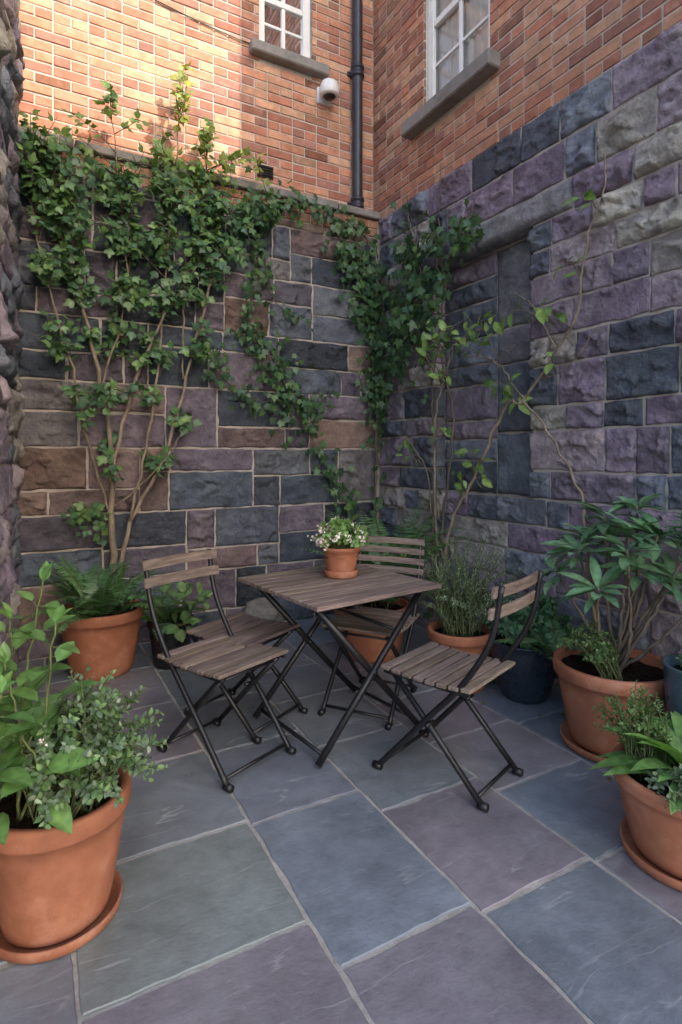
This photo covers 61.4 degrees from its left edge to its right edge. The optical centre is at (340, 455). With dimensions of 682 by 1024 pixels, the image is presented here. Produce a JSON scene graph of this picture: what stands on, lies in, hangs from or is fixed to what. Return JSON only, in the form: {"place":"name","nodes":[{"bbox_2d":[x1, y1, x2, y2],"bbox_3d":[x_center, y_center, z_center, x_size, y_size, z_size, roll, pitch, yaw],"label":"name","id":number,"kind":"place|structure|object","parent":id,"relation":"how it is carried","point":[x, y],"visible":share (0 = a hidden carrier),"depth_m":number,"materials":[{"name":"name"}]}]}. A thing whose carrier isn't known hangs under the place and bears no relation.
{"place":"outdoors","nodes":[
{"label":"outdoors","id":0,"kind":"place"},
{"bbox_2d":[0,614,681,1023],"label":"slate paving","id":1,"kind":"structure","parent":0,"point":[346,882],"depth_m":1.82,"materials":[{"name":"grey stone"}]},
{"bbox_2d":[0,0,25,712],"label":"stone side wall","id":2,"kind":"structure","parent":1,"relation":"on","point":[12,286],"depth_m":3.05,"materials":[{"name":"grey stone"}]},
{"bbox_2d":[0,767,131,963],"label":"terracotta pot","id":3,"kind":"object","parent":1,"relation":"on","point":[60,893],"visible":0.69,"depth_m":1.55,"materials":[{"name":"ceramic"}]},
{"bbox_2d":[0,561,99,844],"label":"broadleaf plant","id":4,"kind":"object","parent":3,"relation":"on","point":[21,697],"visible":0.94,"depth_m":1.55,"materials":[{"name":"green plant"}]},
{"bbox_2d":[0,662,169,828],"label":"herb bush","id":5,"kind":"object","parent":3,"relation":"on","point":[96,734],"visible":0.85,"depth_m":1.59,"materials":[{"name":"green plant"}]},
{"bbox_2d":[59,599,144,680],"bbox_3d":[-1.500,1.150,3.601,0.512,0.400,0.512,0,0,0],"label":"terracotta pot","id":6,"kind":"object","parent":1,"relation":"on","point":[106,644],"visible":0.6,"depth_m":3.42,"materials":[{"name":"ceramic"}]},
{"bbox_2d":[16,553,170,642],"bbox_3d":[-1.479,0.795,3.557,0.894,0.414,0.779,0,0,-43],"label":"fern","id":7,"kind":"object","parent":6,"relation":"on","point":[102,593],"visible":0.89,"depth_m":3.50,"materials":[{"name":"green plant"}]},
{"bbox_2d":[15,60,285,577],"bbox_3d":[-1.235,-0.724,4.035,1.918,4.152,0.374,0,0,-29],"label":"climbing shrub","id":8,"kind":"object","parent":1,"relation":"on","point":[40,182],"visible":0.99,"depth_m":3.92,"materials":[{"name":"green plant"}]},
{"bbox_2d":[147,613,194,669],"bbox_3d":[-1.099,1.200,3.720,0.302,0.300,0.302,0,0,0],"label":"black pot","id":9,"kind":"object","parent":1,"relation":"on","point":[172,642],"visible":0.32,"depth_m":3.61,"materials":[{"name":"ceramic"}]},
{"bbox_2d":[140,592,210,641],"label":"leafy plant","id":10,"kind":"object","parent":9,"relation":"in","point":[163,617],"visible":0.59,"depth_m":3.63,"materials":[{"name":"green plant"}]},
{"bbox_2d":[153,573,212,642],"bbox_3d":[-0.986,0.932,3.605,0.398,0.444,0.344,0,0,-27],"label":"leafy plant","id":11,"kind":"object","parent":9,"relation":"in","point":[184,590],"visible":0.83,"depth_m":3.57,"materials":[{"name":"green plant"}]},
{"bbox_2d":[16,125,380,661],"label":"stone garden wall","id":12,"kind":"structure","parent":1,"relation":"on","point":[243,492],"depth_m":4.33,"materials":[{"name":"grey stone"}]},
{"bbox_2d":[189,165,390,534],"bbox_3d":[-0.280,-0.433,4.607,1.883,3.567,0.249,0,0,-29],"label":"ivy vine","id":13,"kind":"object","parent":12,"relation":"attached to","point":[353,252],"visible":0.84,"depth_m":4.65,"materials":[{"name":"green plant"}]},
{"bbox_2d":[142,549,295,792],"bbox_3d":[-0.562,0.914,2.625,0.601,0.872,0.430,0,0,38],"label":"folding chair","id":14,"kind":"object","parent":1,"relation":"on","point":[218,659],"visible":0.98,"depth_m":2.61,"materials":[{"name":"brown wood"}]},
{"bbox_2d":[184,612,307,743],"bbox_3d":[-0.500,1.120,2.980,0.520,0.461,0.410,0,0,32],"label":"folding stool","id":15,"kind":"object","parent":1,"relation":"on","point":[250,630],"visible":0.74,"depth_m":2.96,"materials":[{"name":"brown wood"}]},
{"bbox_2d":[243,597,283,621],"bbox_3d":[-0.597,1.245,4.420,0.353,0.298,0.218,0,0,-29],"label":"boulder","id":16,"kind":"object","parent":1,"relation":"on","point":[262,607],"visible":0.35,"depth_m":4.35,"materials":[{"name":"stone"}]},
{"bbox_2d":[37,622,610,780],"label":"fallen leaves","id":17,"kind":"object","parent":1,"relation":"on","point":[609,778],"visible":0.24,"depth_m":3.29,"materials":[{"name":"green plant"}]},
{"bbox_2d":[238,563,441,767],"bbox_3d":[-0.020,0.988,2.885,0.736,0.717,0.734,0,0,-37],"label":"folding table","id":18,"kind":"object","parent":1,"relation":"on","point":[318,592],"visible":0.88,"depth_m":2.76,"materials":[{"name":"brown wood"}]},
{"bbox_2d":[322,544,359,578],"bbox_3d":[0.000,0.550,2.990,0.201,0.154,0.201,0,0,0],"label":"terracotta pot","id":19,"kind":"object","parent":18,"relation":"on","point":[340,563],"visible":0.94,"depth_m":2.92,"materials":[{"name":"ceramic"}]},
{"bbox_2d":[307,516,368,550],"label":"flowering plant","id":20,"kind":"object","parent":19,"relation":"on","point":[337,533],"visible":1,"depth_m":2.94,"materials":[{"name":"green plant"}]},
{"bbox_2d":[317,536,424,729],"bbox_3d":[0.179,0.914,3.149,0.430,0.872,0.561,0,0,25],"label":"folding chair","id":21,"kind":"object","parent":1,"relation":"on","point":[346,622],"visible":0.68,"depth_m":3.21,"materials":[{"name":"brown wood"}]},
{"bbox_2d":[334,597,408,663],"bbox_3d":[0.211,1.175,3.901,0.523,0.350,0.523,0,0,0],"label":"terracotta pot","id":22,"kind":"object","parent":1,"relation":"on","point":[369,650],"visible":0.26,"depth_m":3.73,"materials":[{"name":"ceramic"}]},
{"bbox_2d":[310,503,411,608],"bbox_3d":[0.152,0.685,3.800,0.602,0.735,0.441,0,0,35],"label":"leafy plant","id":23,"kind":"object","parent":22,"relation":"on","point":[348,507],"visible":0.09,"depth_m":3.82,"materials":[{"name":"green plant"}]},
{"bbox_2d":[292,499,476,607],"bbox_3d":[0.349,0.685,4.001,1.204,0.733,1.432,0,0,16],"label":"fern","id":24,"kind":"object","parent":22,"relation":"in","point":[373,530],"visible":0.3,"depth_m":4.01,"materials":[{"name":"green plant"}]},
{"bbox_2d":[372,570,543,812],"bbox_3d":[0.491,0.914,2.434,0.601,0.872,0.430,0,0,41],"label":"folding chair","id":25,"kind":"object","parent":1,"relation":"on","point":[463,676],"visible":1,"depth_m":2.38,"materials":[{"name":"brown wood"}]},
{"bbox_2d":[427,618,490,693],"bbox_3d":[0.701,1.180,3.370,0.392,0.340,0.392,0,0,0],"label":"terracotta pot","id":26,"kind":"object","parent":1,"relation":"on","point":[476,644],"visible":0.41,"depth_m":3.21,"materials":[{"name":"ceramic"}]},
{"bbox_2d":[420,532,527,636],"bbox_3d":[0.768,0.747,3.347,0.655,0.611,0.499,0,0,0],"label":"rosemary bush","id":27,"kind":"object","parent":26,"relation":"on","point":[464,612],"visible":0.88,"depth_m":3.32,"materials":[{"name":"green plant"}]},
{"bbox_2d":[476,600,497,684],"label":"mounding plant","id":28,"kind":"object","parent":1,"relation":"on","point":[490,652],"visible":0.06,"depth_m":3.41,"materials":[{"name":"green plant"}]},
{"bbox_2d":[396,153,606,656],"bbox_3d":[0.922,-0.125,3.677,0.307,2.953,1.861,0,0,-29],"label":"climbing vine","id":29,"kind":"object","parent":1,"relation":"on","point":[542,315],"visible":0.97,"depth_m":3.69,"materials":[{"name":"green plant"}]},
{"bbox_2d":[488,632,556,704],"bbox_3d":[1.031,1.185,3.221,0.410,0.330,0.410,0,0,0],"label":"glazed blue pot","id":30,"kind":"object","parent":1,"relation":"on","point":[529,678],"visible":0.5,"depth_m":3.07,"materials":[{"name":"ceramic"}]},
{"bbox_2d":[483,591,584,647],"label":"mounding plant","id":31,"kind":"object","parent":30,"relation":"on","point":[511,626],"visible":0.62,"depth_m":3.12,"materials":[{"name":"green plant"}]},
{"bbox_2d":[495,613,588,660],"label":"fern","id":32,"kind":"object","parent":30,"relation":"in","point":[556,631],"visible":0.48,"depth_m":3.02,"materials":[{"name":"green plant"}]},
{"bbox_2d":[377,21,681,685],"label":"stone retaining wall","id":33,"kind":"structure","parent":1,"relation":"on","point":[605,406],"depth_m":3.35,"materials":[{"name":"grey stone"}]},
{"bbox_2d":[364,171,484,620],"bbox_3d":[0.537,-0.418,4.457,0.256,3.565,1.502,0,0,-29],"label":"ivy vine","id":34,"kind":"object","parent":33,"relation":"attached to","point":[394,328],"visible":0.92,"depth_m":4.37,"materials":[{"name":"green plant"}]},
{"bbox_2d":[373,0,681,221],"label":"facade","id":35,"kind":"structure","parent":33,"relation":"on","point":[553,52],"depth_m":3.85,"materials":[{"name":"red brick"}]},
{"bbox_2d":[401,47,500,139],"bbox_3d":[0.814,-2.625,4.251,0.210,0.110,1.010,0,0,-29],"label":"window sill","id":36,"kind":"structure","parent":35,"relation":"attached to","point":[480,69],"depth_m":4.11,"materials":[{"name":"grey stone"}]},
{"bbox_2d":[428,0,489,99],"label":"window frame","id":37,"kind":"object","parent":35,"relation":"attached to","point":[435,21],"visible":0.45,"depth_m":4.49,"materials":[{"name":"white wood"}]},
{"bbox_2d":[438,0,487,90],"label":"window pane","id":38,"kind":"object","parent":37,"relation":"hanging from","point":[476,42],"visible":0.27,"depth_m":4.36,"materials":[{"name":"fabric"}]},
{"bbox_2d":[553,645,666,762],"bbox_3d":[1.270,1.155,2.681,0.533,0.389,0.533,0,0,0],"label":"terracotta pot","id":39,"kind":"object","parent":1,"relation":"on","point":[585,687],"visible":0.62,"depth_m":2.56,"materials":[{"name":"ceramic"}]},
{"bbox_2d":[554,620,622,680],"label":"herb bush","id":40,"kind":"object","parent":39,"relation":"on","point":[603,651],"visible":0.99,"depth_m":2.54,"materials":[{"name":"green plant"}]},
{"bbox_2d":[535,493,681,672],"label":"rhododendron","id":41,"kind":"object","parent":39,"relation":"on","point":[628,562],"visible":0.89,"depth_m":2.55,"materials":[{"name":"green plant"}]},
{"bbox_2d":[611,738,681,890],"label":"terracotta pot","id":42,"kind":"object","parent":1,"relation":"on","point":[650,829],"visible":0.66,"depth_m":1.84,"materials":[{"name":"ceramic"}]},
{"bbox_2d":[592,680,672,780],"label":"herb bush","id":43,"kind":"object","parent":42,"relation":"in","point":[644,721],"visible":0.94,"depth_m":1.98,"materials":[{"name":"green plant"}]},
{"bbox_2d":[589,711,681,814],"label":"hosta plant","id":44,"kind":"object","parent":42,"relation":"in","point":[622,762],"visible":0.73,"depth_m":1.94,"materials":[{"name":"green plant"}]},
{"bbox_2d":[644,763,681,813],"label":"herb bush","id":45,"kind":"object","parent":42,"relation":"in","point":[677,774],"visible":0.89,"depth_m":1.81,"materials":[{"name":"green plant"}]},
{"bbox_2d":[662,654,681,720],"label":"glazed blue pot","id":46,"kind":"object","parent":1,"relation":"on","point":[672,667],"visible":0.69,"depth_m":2.32,"materials":[{"name":"ceramic"}]},
{"label":"ground","id":47,"kind":"structure","parent":0,"visible":0},
{"bbox_2d":[18,0,373,210],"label":"facade","id":48,"kind":"structure","parent":47,"relation":"on","point":[136,52],"depth_m":4.46,"materials":[{"name":"red brick"}]},
{"bbox_2d":[155,0,248,43],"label":"wall cable","id":49,"kind":"object","parent":48,"relation":"attached to","point":[202,22],"depth_m":4.44,"materials":[{"name":"plastic"}]},
{"bbox_2d":[257,164,273,179],"bbox_3d":[-0.618,-2.320,4.695,0.140,0.100,0.030,0,0,-29],"label":"wall vent","id":50,"kind":"object","parent":48,"relation":"attached to","point":[268,172],"depth_m":4.69,"materials":[{"name":"plastic"}]},
{"bbox_2d":[259,0,309,57],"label":"window frame","id":51,"kind":"object","parent":48,"relation":"attached to","point":[304,13],"visible":0.59,"depth_m":4.86,"materials":[{"name":"white wood"}]},
{"bbox_2d":[265,0,301,54],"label":"window glass pane","id":52,"kind":"object","parent":51,"relation":"in","point":[293,23],"visible":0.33,"depth_m":4.88,"materials":[{"name":"clear glass"}]},
{"bbox_2d":[248,37,329,79],"bbox_3d":[-0.444,-3.285,4.814,0.700,0.090,0.190,0,0,-29],"label":"window sill","id":53,"kind":"structure","parent":48,"relation":"attached to","point":[271,53],"depth_m":4.74,"materials":[{"name":"grey stone"}]},
{"bbox_2d":[317,78,338,106],"bbox_3d":[-0.107,-3.091,4.877,0.168,0.158,0.204,0,0,-29],"label":"security camera","id":54,"kind":"object","parent":48,"relation":"attached to","point":[327,91],"visible":1,"depth_m":4.82,"materials":[{"name":"white plastic"}]},
{"bbox_2d":[347,0,363,208],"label":"drain pipe","id":55,"kind":"object","parent":48,"relation":"attached to","point":[356,74],"visible":0.87,"depth_m":5.01,"materials":[{"name":"metal"}]}
]}

